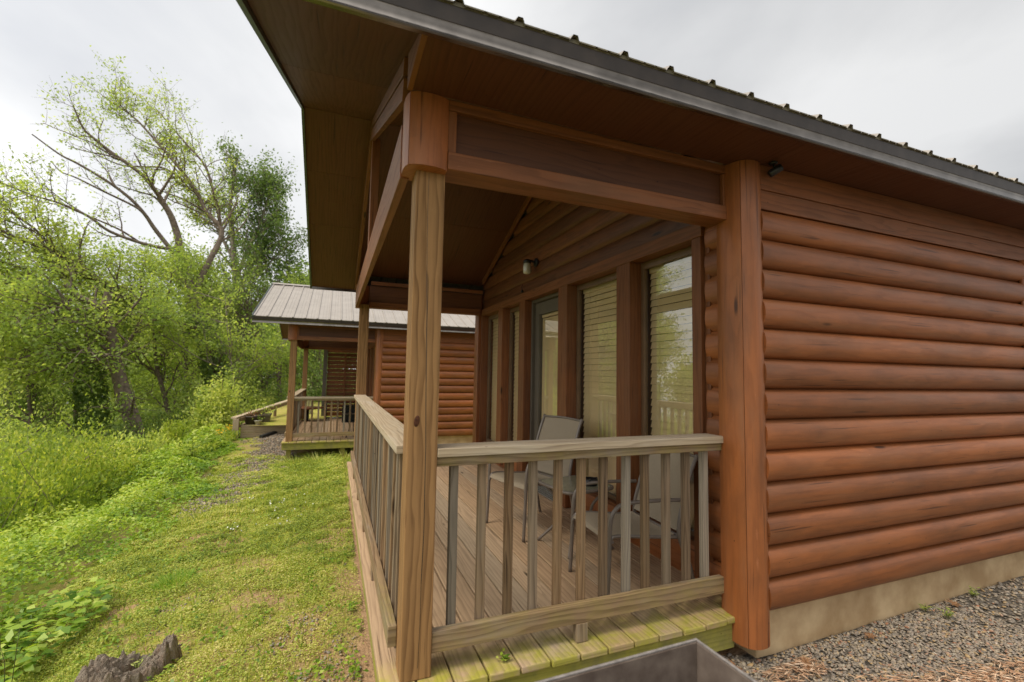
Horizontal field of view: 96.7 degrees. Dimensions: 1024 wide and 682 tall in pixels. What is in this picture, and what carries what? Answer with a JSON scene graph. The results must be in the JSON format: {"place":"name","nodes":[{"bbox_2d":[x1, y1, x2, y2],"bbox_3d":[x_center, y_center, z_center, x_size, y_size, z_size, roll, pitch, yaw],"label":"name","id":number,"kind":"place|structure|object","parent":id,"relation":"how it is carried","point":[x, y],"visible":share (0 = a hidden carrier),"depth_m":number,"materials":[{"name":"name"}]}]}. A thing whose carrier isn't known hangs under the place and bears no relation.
{"place":"outdoors","nodes":[
{"label":"outdoors","id":0,"kind":"place"},
{"bbox_2d":[173,433,311,517],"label":"gravel path","id":1,"kind":"structure","parent":0,"point":[277,441],"depth_m":9.01,"materials":[{"name":"grey gravel"}]},
{"bbox_2d":[245,401,341,425],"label":"lawn terrace","id":2,"kind":"structure","parent":0,"point":[280,417],"depth_m":14.51,"materials":[{"name":"green plant"}]},
{"bbox_2d":[241,409,264,424],"bbox_3d":[-7.290,2.151,12.861,0.623,0.448,0.578,3,-4,-21],"label":"planter","id":3,"kind":"object","parent":2,"relation":"on","point":[249,420],"visible":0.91,"depth_m":12.69,"materials":[{"name":"brown"}]},
{"bbox_2d":[252,415,264,424],"bbox_3d":[-7.155,2.192,12.792,0.309,0.338,0.328,-3,-6,45],"label":"planter","id":4,"kind":"object","parent":2,"relation":"on","point":[259,421],"visible":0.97,"depth_m":12.72,"materials":[{"name":"white ceramic"}]},
{"bbox_2d":[244,398,281,421],"bbox_3d":[-7.364,2.056,13.375,0.904,0.820,0.926,-3,-6,44],"label":"planter","id":5,"kind":"object","parent":2,"relation":"on","point":[267,416],"visible":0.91,"depth_m":13.29,"materials":[{"name":"plastic"}]},
{"bbox_2d":[342,405,354,437],"bbox_3d":[-3.776,1.855,10.533,0.300,0.732,0.260,3,-4,-21],"label":"chair","id":6,"kind":"object","parent":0,"point":[352,413],"visible":0.56,"depth_m":10.64,"materials":[{"name":"black metal"}]},
{"bbox_2d":[0,374,1023,681],"bbox_3d":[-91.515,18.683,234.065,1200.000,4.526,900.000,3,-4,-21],"label":"ground","id":7,"kind":"structure","parent":0,"point":[362,644],"depth_m":3.11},
{"bbox_2d":[0,629,19,681],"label":"grass stalk","id":8,"kind":"object","parent":7,"relation":"on","point":[4,661],"depth_m":2.10,"materials":[{"name":"green plant"}]},
{"bbox_2d":[0,382,68,435],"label":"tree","id":9,"kind":"object","parent":7,"relation":"on","point":[21,404],"visible":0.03,"depth_m":28.07,"materials":[{"name":"green plant"}]},
{"bbox_2d":[0,410,80,474],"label":"shrub","id":10,"kind":"object","parent":7,"relation":"on","point":[24,436],"visible":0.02,"depth_m":14.17,"materials":[{"name":"green plant"}]},
{"bbox_2d":[0,385,101,508],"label":"shrub","id":11,"kind":"object","parent":7,"relation":"on","point":[2,472],"visible":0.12,"depth_m":9.35,"materials":[{"name":"green plant"}]},
{"bbox_2d":[0,576,113,681],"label":"broad leaf weeds","id":12,"kind":"object","parent":7,"relation":"on","point":[8,633],"visible":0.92,"depth_m":2.97,"materials":[{"name":"green plant"}]},
{"bbox_2d":[0,238,124,458],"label":"slender tree","id":13,"kind":"object","parent":7,"relation":"on","point":[34,395],"visible":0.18,"depth_m":14.70,"materials":[{"name":"green plant"}]},
{"bbox_2d":[1,416,136,492],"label":"shrub","id":14,"kind":"object","parent":7,"relation":"on","point":[48,437],"visible":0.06,"depth_m":11.48,"materials":[{"name":"green plant"}]},
{"bbox_2d":[0,379,151,559],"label":"shrub","id":15,"kind":"object","parent":7,"relation":"on","point":[59,492],"visible":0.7,"depth_m":6.46,"materials":[{"name":"green plant"}]},
{"bbox_2d":[1,406,150,515],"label":"shrub","id":16,"kind":"object","parent":7,"relation":"on","point":[102,463],"visible":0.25,"depth_m":7.75,"materials":[{"name":"green plant"}]},
{"bbox_2d":[0,380,156,449],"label":"shrub","id":17,"kind":"object","parent":7,"relation":"on","point":[63,411],"visible":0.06,"depth_m":19.62,"materials":[{"name":"green plant"}]},
{"bbox_2d":[0,292,165,412],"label":"tree","id":18,"kind":"object","parent":7,"relation":"on","point":[142,369],"visible":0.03,"depth_m":27.35,"materials":[{"name":"green plant"}]},
{"bbox_2d":[0,249,184,441],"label":"slender tree","id":19,"kind":"object","parent":7,"relation":"on","point":[148,384],"visible":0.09,"depth_m":18.35,"materials":[{"name":"green plant"}]},
{"bbox_2d":[0,238,193,438],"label":"tree","id":20,"kind":"object","parent":7,"relation":"on","point":[38,330],"visible":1,"depth_m":12.53,"materials":[{"name":"green plant"}]},
{"bbox_2d":[35,385,177,436],"bbox_3d":[-19.809,4.206,21.905,6.877,4.351,4.074,3,-4,-21],"label":"shrub","id":21,"kind":"object","parent":7,"relation":"on","point":[110,411],"visible":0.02,"depth_m":22.04,"materials":[{"name":"green plant"}]},
{"bbox_2d":[48,411,173,452],"bbox_3d":[-11.375,2.979,13.342,2.859,1.933,3.686,-2,-5,35],"label":"shrub","id":22,"kind":"object","parent":7,"relation":"on","point":[120,426],"visible":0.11,"depth_m":13.08,"materials":[{"name":"green plant"}]},
{"bbox_2d":[0,424,249,670],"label":"ground cover","id":23,"kind":"object","parent":7,"relation":"on","point":[88,519],"visible":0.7,"depth_m":5.58,"materials":[{"name":"green plant"}]},
{"bbox_2d":[180,425,232,445],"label":"yellow flowers","id":24,"kind":"object","parent":23,"relation":"on","point":[229,428],"visible":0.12,"depth_m":12.22,"materials":[{"name":"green plant"}]},
{"bbox_2d":[0,45,254,384],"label":"leaning tree","id":25,"kind":"object","parent":7,"relation":"on","point":[50,248],"visible":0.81,"depth_m":16.47,"materials":[{"name":"green plant"}]},
{"bbox_2d":[185,313,231,401],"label":"ivy","id":26,"kind":"object","parent":25,"relation":"attached to","point":[204,365],"visible":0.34,"depth_m":17.50,"materials":[{"name":"green plant"}]},
{"bbox_2d":[74,633,181,681],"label":"tree stump","id":27,"kind":"object","parent":7,"relation":"on","point":[104,668],"visible":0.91,"depth_m":2.41,"materials":[{"name":"grey wood"}]},
{"bbox_2d":[130,653,151,668],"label":"weed","id":28,"kind":"object","parent":27,"relation":"on","point":[136,665],"visible":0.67,"depth_m":2.43,"materials":[{"name":"green plant"}]},
{"bbox_2d":[84,399,189,442],"bbox_3d":[-12.082,2.907,15.690,4.033,1.907,3.540,3,-4,-21],"label":"shrub","id":29,"kind":"object","parent":7,"relation":"on","point":[159,421],"visible":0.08,"depth_m":15.39,"materials":[{"name":"green plant"}]},
{"bbox_2d":[95,424,179,480],"bbox_3d":[-7.713,2.282,9.389,1.525,1.176,1.698,3,-4,-21],"label":"shrub","id":30,"kind":"object","parent":7,"relation":"on","point":[146,448],"visible":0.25,"depth_m":9.20,"materials":[{"name":"green plant"}]},
{"bbox_2d":[16,215,267,423],"bbox_3d":[-12.460,0.023,17.119,7.445,8.272,6.159,2,-4,-12],"label":"slender tree","id":31,"kind":"object","parent":7,"relation":"on","point":[158,374],"visible":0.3,"depth_m":16.23,"materials":[{"name":"green plant"}]},
{"bbox_2d":[68,346,114,439],"bbox_3d":[-14.480,1.758,15.707,1.453,3.314,1.191,3,-4,-21],"label":"ivy","id":32,"kind":"object","parent":31,"relation":"attached to","point":[84,399],"visible":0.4,"depth_m":15.48,"materials":[{"name":"green plant"}]},
{"bbox_2d":[92,389,196,439],"bbox_3d":[-17.204,3.488,22.155,6.654,3.354,3.927,3,-4,-21],"label":"shrub","id":33,"kind":"object","parent":7,"relation":"on","point":[151,413],"visible":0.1,"depth_m":21.81,"materials":[{"name":"green plant"}]},
{"bbox_2d":[110,322,194,408],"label":"tree","id":34,"kind":"object","parent":7,"relation":"on","point":[150,358],"visible":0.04,"depth_m":32.69,"materials":[{"name":"green plant"}]},
{"bbox_2d":[144,413,197,446],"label":"shrub","id":35,"kind":"object","parent":7,"relation":"on","point":[175,431],"visible":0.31,"depth_m":11.03,"materials":[{"name":"green plant"}]},
{"bbox_2d":[145,357,196,404],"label":"tree","id":36,"kind":"object","parent":7,"relation":"on","point":[175,379],"visible":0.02,"depth_m":35.63,"materials":[{"name":"green plant"}]},
{"bbox_2d":[146,567,203,590],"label":"grass tuft","id":37,"kind":"object","parent":7,"relation":"on","point":[177,575],"visible":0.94,"depth_m":3.69,"materials":[{"name":"green plant"}]},
{"bbox_2d":[81,230,275,408],"bbox_3d":[-14.336,-0.336,19.660,7.154,8.786,6.094,-2,-5,35],"label":"slender tree","id":38,"kind":"object","parent":7,"relation":"on","point":[212,268],"visible":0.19,"depth_m":19.34,"materials":[{"name":"green plant"}]},
{"bbox_2d":[0,451,367,681],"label":"grass","id":39,"kind":"structure","parent":7,"relation":"on","point":[266,497],"depth_m":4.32,"materials":[{"name":"green plant"}]},
{"bbox_2d":[148,398,236,431],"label":"shrub","id":40,"kind":"object","parent":7,"relation":"on","point":[179,418],"visible":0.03,"depth_m":14.95,"materials":[{"name":"green plant"}]},
{"bbox_2d":[180,429,212,457],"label":"young plant","id":41,"kind":"object","parent":7,"relation":"on","point":[192,449],"visible":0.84,"depth_m":9.20,"materials":[{"name":"green plant"}]},
{"bbox_2d":[28,497,368,681],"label":"lawn weeds","id":42,"kind":"object","parent":7,"relation":"on","point":[318,661],"visible":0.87,"depth_m":2.87,"materials":[{"name":"green plant"}]},
{"bbox_2d":[157,423,241,458],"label":"meadow plants","id":43,"kind":"object","parent":7,"relation":"on","point":[230,435],"visible":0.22,"depth_m":10.69,"materials":[{"name":"green plant"}]},
{"bbox_2d":[96,227,313,413],"bbox_3d":[-10.750,-0.354,16.925,7.324,7.071,4.511,4,-5,-34],"label":"slender tree","id":44,"kind":"object","parent":7,"relation":"on","point":[281,348],"visible":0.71,"depth_m":16.30,"materials":[{"name":"green plant"}]},
{"bbox_2d":[145,297,271,389],"bbox_3d":[-21.107,0.501,32.041,8.568,10.644,8.886,3,-4,-21],"label":"tree","id":45,"kind":"object","parent":7,"relation":"on","point":[192,350],"visible":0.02,"depth_m":30.92,"materials":[{"name":"green plant"}]},
{"bbox_2d":[175,362,245,434],"bbox_3d":[-9.076,1.827,13.880,1.929,2.405,1.969,-1,-5,30],"label":"shrub","id":46,"kind":"object","parent":7,"relation":"on","point":[214,409],"visible":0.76,"depth_m":13.78,"materials":[{"name":"green plant"}]},
{"bbox_2d":[180,245,284,400],"bbox_3d":[-12.598,-0.837,20.269,5.976,8.090,4.472,-1,-5,28],"label":"slender tree","id":47,"kind":"object","parent":7,"relation":"on","point":[250,309],"visible":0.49,"depth_m":20.18,"materials":[{"name":"green plant"}]},
{"bbox_2d":[168,122,307,412],"bbox_3d":[-13.596,-3.443,22.828,7.086,14.256,4.733,3,-4,-21],"label":"broadleaf tree","id":48,"kind":"object","parent":7,"relation":"on","point":[268,185],"visible":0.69,"depth_m":22.72,"materials":[{"name":"green plant"}]},
{"bbox_2d":[114,562,362,681],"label":"scattered pebbles","id":49,"kind":"object","parent":7,"relation":"on","point":[300,668],"visible":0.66,"depth_m":2.66,"materials":[{"name":"gravel"}]},
{"bbox_2d":[232,419,285,438],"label":"retaining wall","id":50,"kind":"structure","parent":7,"relation":"on","point":[248,431],"depth_m":12.61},
{"bbox_2d":[231,400,286,420],"bbox_3d":[-7.465,2.339,13.854,0.203,0.995,3.137,1,-4,1],"label":"handrail","id":51,"kind":"object","parent":50,"relation":"on","point":[275,405],"visible":0.42,"depth_m":13.68,"materials":[{"name":"brown wood"}]},
{"bbox_2d":[243,388,277,410],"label":"shrub","id":52,"kind":"object","parent":7,"relation":"on","point":[261,398],"visible":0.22,"depth_m":17.49,"materials":[{"name":"green plant"}]},
{"bbox_2d":[248,323,284,390],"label":"tree","id":53,"kind":"object","parent":7,"relation":"on","point":[268,374],"depth_m":40.07,"materials":[{"name":"green plant"}]},
{"bbox_2d":[227,492,307,532],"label":"clover flowers","id":54,"kind":"object","parent":7,"relation":"on","point":[268,515],"visible":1,"depth_m":5.20,"materials":[{"name":"white plant"}]},
{"bbox_2d":[259,431,276,437],"bbox_3d":[-6.721,2.661,13.371,0.137,0.168,2.272,1,-4,1],"label":"drain pipe","id":55,"kind":"object","parent":7,"relation":"on","point":[268,434],"visible":0.46,"depth_m":12.54,"materials":[{"name":"black plastic"}]},
{"bbox_2d":[231,255,310,389],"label":"tree","id":56,"kind":"object","parent":7,"relation":"on","point":[272,323],"visible":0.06,"depth_m":32.83,"materials":[{"name":"green plant"}]},
{"bbox_2d":[228,254,319,396],"bbox_3d":[-12.668,-0.373,24.539,7.305,8.634,5.546,1,-4,2],"label":"slender tree","id":57,"kind":"object","parent":7,"relation":"on","point":[261,376],"visible":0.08,"depth_m":23.65,"materials":[{"name":"green plant"}]},
{"bbox_2d":[232,347,262,404],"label":"ivy","id":58,"kind":"object","parent":57,"relation":"attached to","point":[250,374],"visible":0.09,"depth_m":22.30,"materials":[{"name":"green plant"}]},
{"bbox_2d":[248,368,308,403],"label":"shrub","id":59,"kind":"object","parent":7,"relation":"on","point":[272,387],"visible":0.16,"depth_m":20.27,"materials":[{"name":"green plant"}]},
{"bbox_2d":[261,264,312,387],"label":"slender tree","id":60,"kind":"object","parent":7,"relation":"on","point":[290,283],"visible":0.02,"depth_m":26.00,"materials":[{"name":"green plant"}]},
{"bbox_2d":[248,264,337,396],"bbox_3d":[-9.687,-0.512,23.390,6.605,7.983,6.800,3,-4,-21],"label":"slender tree","id":61,"kind":"object","parent":7,"relation":"on","point":[319,352],"visible":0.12,"depth_m":22.34,"materials":[{"name":"green plant"}]},
{"bbox_2d":[281,454,315,462],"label":"tall grass","id":62,"kind":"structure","parent":7,"relation":"on","point":[295,459],"depth_m":9.28,"materials":[{"name":"green plant"}]},
{"bbox_2d":[256,350,355,404],"bbox_3d":[-7.787,1.844,18.795,6.261,3.894,2.763,3,-4,-21],"label":"shrub","id":63,"kind":"object","parent":7,"relation":"on","point":[318,392],"visible":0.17,"depth_m":18.75,"materials":[{"name":"green plant"}]},
{"bbox_2d":[301,451,336,461],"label":"tall grass","id":64,"kind":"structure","parent":7,"relation":"on","point":[310,458],"depth_m":9.21,"materials":[{"name":"green plant"}]},
{"bbox_2d":[334,449,352,458],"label":"tall grass","id":65,"kind":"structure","parent":7,"relation":"on","point":[346,455],"depth_m":9.38,"materials":[{"name":"green plant"}]},
{"bbox_2d":[252,282,474,458],"bbox_3d":[-1.695,1.016,13.538,9.890,4.702,5.791,3,-4,-21],"label":"log cabin","id":66,"kind":"object","parent":7,"relation":"on","point":[306,318],"visible":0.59,"depth_m":10.49,"materials":[{"name":"wood logs"},{"name":"metal"},{"name":"concrete"}]},
{"bbox_2d":[301,406,322,420],"bbox_3d":[-6.183,2.386,13.763,0.860,0.770,0.860,3,-4,-21],"label":"pedestal table","id":67,"kind":"object","parent":66,"relation":"on","point":[307,411],"visible":0.47,"depth_m":13.73,"materials":[{"name":"brown wood"}]},
{"bbox_2d":[321,350,357,415],"bbox_3d":[-5.069,1.722,15.436,2.530,2.930,0.120,3,-4,-21],"label":"privacy screen","id":68,"kind":"object","parent":66,"relation":"on","point":[345,362],"visible":0.3,"depth_m":15.18,"materials":[{"name":"paint"}]},
{"bbox_2d":[325,403,354,419],"bbox_3d":[-5.407,2.393,14.335,0.900,0.866,0.573,3,-4,-21],"label":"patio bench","id":69,"kind":"object","parent":66,"relation":"on","point":[334,410],"visible":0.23,"depth_m":14.41,"materials":[{"name":"brown wood"}]},
{"bbox_2d":[236,0,1023,681],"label":"log cabin","id":70,"kind":"object","parent":7,"relation":"on","point":[812,354],"visible":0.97,"depth_m":2.67,"materials":[{"name":"wood logs"},{"name":"metal"},{"name":"concrete"}]},
{"bbox_2d":[486,313,497,441],"bbox_3d":[-0.203,0.556,6.728,0.094,1.929,0.748,3,-4,-21],"label":"window","id":71,"kind":"structure","parent":70,"relation":"in","point":[495,317],"depth_m":6.98,"materials":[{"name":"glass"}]},
{"bbox_2d":[496,648,510,660],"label":"weed","id":72,"kind":"object","parent":70,"relation":"on","point":[504,657],"visible":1,"depth_m":2.03,"materials":[{"name":"green plant"}]},
{"bbox_2d":[508,306,518,440],"bbox_3d":[0.107,0.505,5.936,0.094,1.929,0.604,3,-4,-21],"label":"window","id":73,"kind":"structure","parent":70,"relation":"in","point":[515,310],"depth_m":6.15,"materials":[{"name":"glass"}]},
{"bbox_2d":[523,258,537,273],"bbox_3d":[0.207,-0.871,5.286,0.162,0.200,0.104,3,-4,-21],"label":"wall lamp","id":74,"kind":"object","parent":70,"relation":"attached to","point":[527,266],"visible":1,"depth_m":5.24,"materials":[{"name":"white glass"}]},
{"bbox_2d":[486,414,583,542],"bbox_3d":[0.198,1.111,3.895,0.649,0.908,0.559,4,-5,-35],"label":"patio chair","id":75,"kind":"object","parent":70,"relation":"on","point":[556,427],"visible":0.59,"depth_m":3.97,"materials":[{"name":"grey metal"}]},
{"bbox_2d":[530,292,557,475],"bbox_3d":[0.414,0.551,5.063,0.108,2.133,0.881,3,-4,-21],"label":"door","id":76,"kind":"structure","parent":70,"relation":"in","point":[544,332],"depth_m":5.30,"materials":[{"name":"paint"}]},
{"bbox_2d":[537,475,613,558],"bbox_3d":[0.476,1.307,3.444,0.450,0.461,0.450,3,-5,-29],"label":"side table","id":77,"kind":"object","parent":70,"relation":"on","point":[569,485],"visible":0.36,"depth_m":3.40,"materials":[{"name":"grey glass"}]},
{"bbox_2d":[575,272,616,500],"bbox_3d":[0.826,0.388,4.102,0.094,1.929,0.838,3,-4,-21],"label":"window","id":78,"kind":"structure","parent":70,"relation":"in","point":[599,397],"depth_m":4.23,"materials":[{"name":"glass"}]},
{"bbox_2d":[568,453,697,594],"bbox_3d":[0.755,1.093,2.854,0.649,0.817,0.514,2,-4,-17],"label":"patio chair","id":79,"kind":"object","parent":70,"relation":"on","point":[614,523],"visible":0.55,"depth_m":2.87,"materials":[{"name":"grey metal"}]},
{"bbox_2d":[641,246,693,536],"bbox_3d":[1.164,0.333,3.239,0.094,1.929,0.656,3,-4,-21],"label":"window","id":80,"kind":"structure","parent":70,"relation":"in","point":[672,411],"depth_m":3.34,"materials":[{"name":"glass"}]},
{"bbox_2d":[767,161,783,176],"bbox_3d":[1.488,-0.971,2.574,0.081,0.082,0.046,-1,-5,29],"label":"security camera","id":81,"kind":"object","parent":70,"relation":"attached to","point":[775,170],"visible":1,"depth_m":2.56,"materials":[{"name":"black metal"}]},
{"bbox_2d":[536,638,756,681],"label":"park grill","id":82,"kind":"object","parent":7,"relation":"on","point":[694,660],"visible":1,"depth_m":1.26,"materials":[{"name":"metal"}]},
{"bbox_2d":[722,653,773,681],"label":"gravel yard","id":83,"kind":"structure","parent":7,"relation":"on","point":[736,659],"depth_m":2.38,"materials":[{"name":"grey gravel"}]},
{"bbox_2d":[737,600,1023,681],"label":"gravel yard","id":84,"kind":"structure","parent":7,"relation":"on","point":[919,615],"depth_m":2.53,"materials":[{"name":"grey gravel"}]},
{"bbox_2d":[801,655,811,668],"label":"dead leaf","id":85,"kind":"object","parent":84,"relation":"on","point":[805,661],"visible":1,"depth_m":2.38,"materials":[{"name":"brown plant"}]},
{"bbox_2d":[863,632,876,638],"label":"dead leaf","id":86,"kind":"object","parent":84,"relation":"on","point":[871,634],"visible":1,"depth_m":2.62,"materials":[{"name":"brown plant"}]},
{"bbox_2d":[759,653,1023,681],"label":"shredded wood","id":87,"kind":"object","parent":84,"relation":"on","point":[926,679],"visible":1,"depth_m":2.29,"materials":[{"name":"brown wood"}]},
{"bbox_2d":[918,603,931,611],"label":"weed","id":88,"kind":"object","parent":84,"relation":"on","point":[925,607],"visible":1,"depth_m":2.91,"materials":[{"name":"green plant"}]},
{"bbox_2d":[936,607,953,618],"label":"weed","id":89,"kind":"object","parent":84,"relation":"on","point":[947,614],"visible":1,"depth_m":2.84,"materials":[{"name":"green plant"}]},
{"bbox_2d":[948,599,962,606],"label":"dead leaf","id":90,"kind":"object","parent":7,"relation":"on","point":[953,603],"visible":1,"depth_m":2.98,"materials":[{"name":"brown plant"}]},
{"bbox_2d":[951,578,1023,628],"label":"gravel yard","id":91,"kind":"structure","parent":7,"relation":"on","point":[1014,591],"depth_m":3.05,"materials":[{"name":"grey gravel"}]},
{"bbox_2d":[967,586,979,596],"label":"weed","id":92,"kind":"object","parent":91,"relation":"on","point":[971,592],"visible":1,"depth_m":3.11,"materials":[{"name":"green plant"}]},
{"bbox_2d":[0,0,1023,372],"label":"sky","id":93,"kind":"structure","parent":0,"point":[945,78],"materials":[{"name":"white"}]},
{"bbox_2d":[586,477,597,485],"bbox_3d":[0.585,1.048,3.406,0.120,0.052,0.116,3,-4,-21],"label":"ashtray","id":94,"kind":"object","parent":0,"point":[588,479],"visible":0.47,"depth_m":3.37,"materials":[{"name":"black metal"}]}
]}

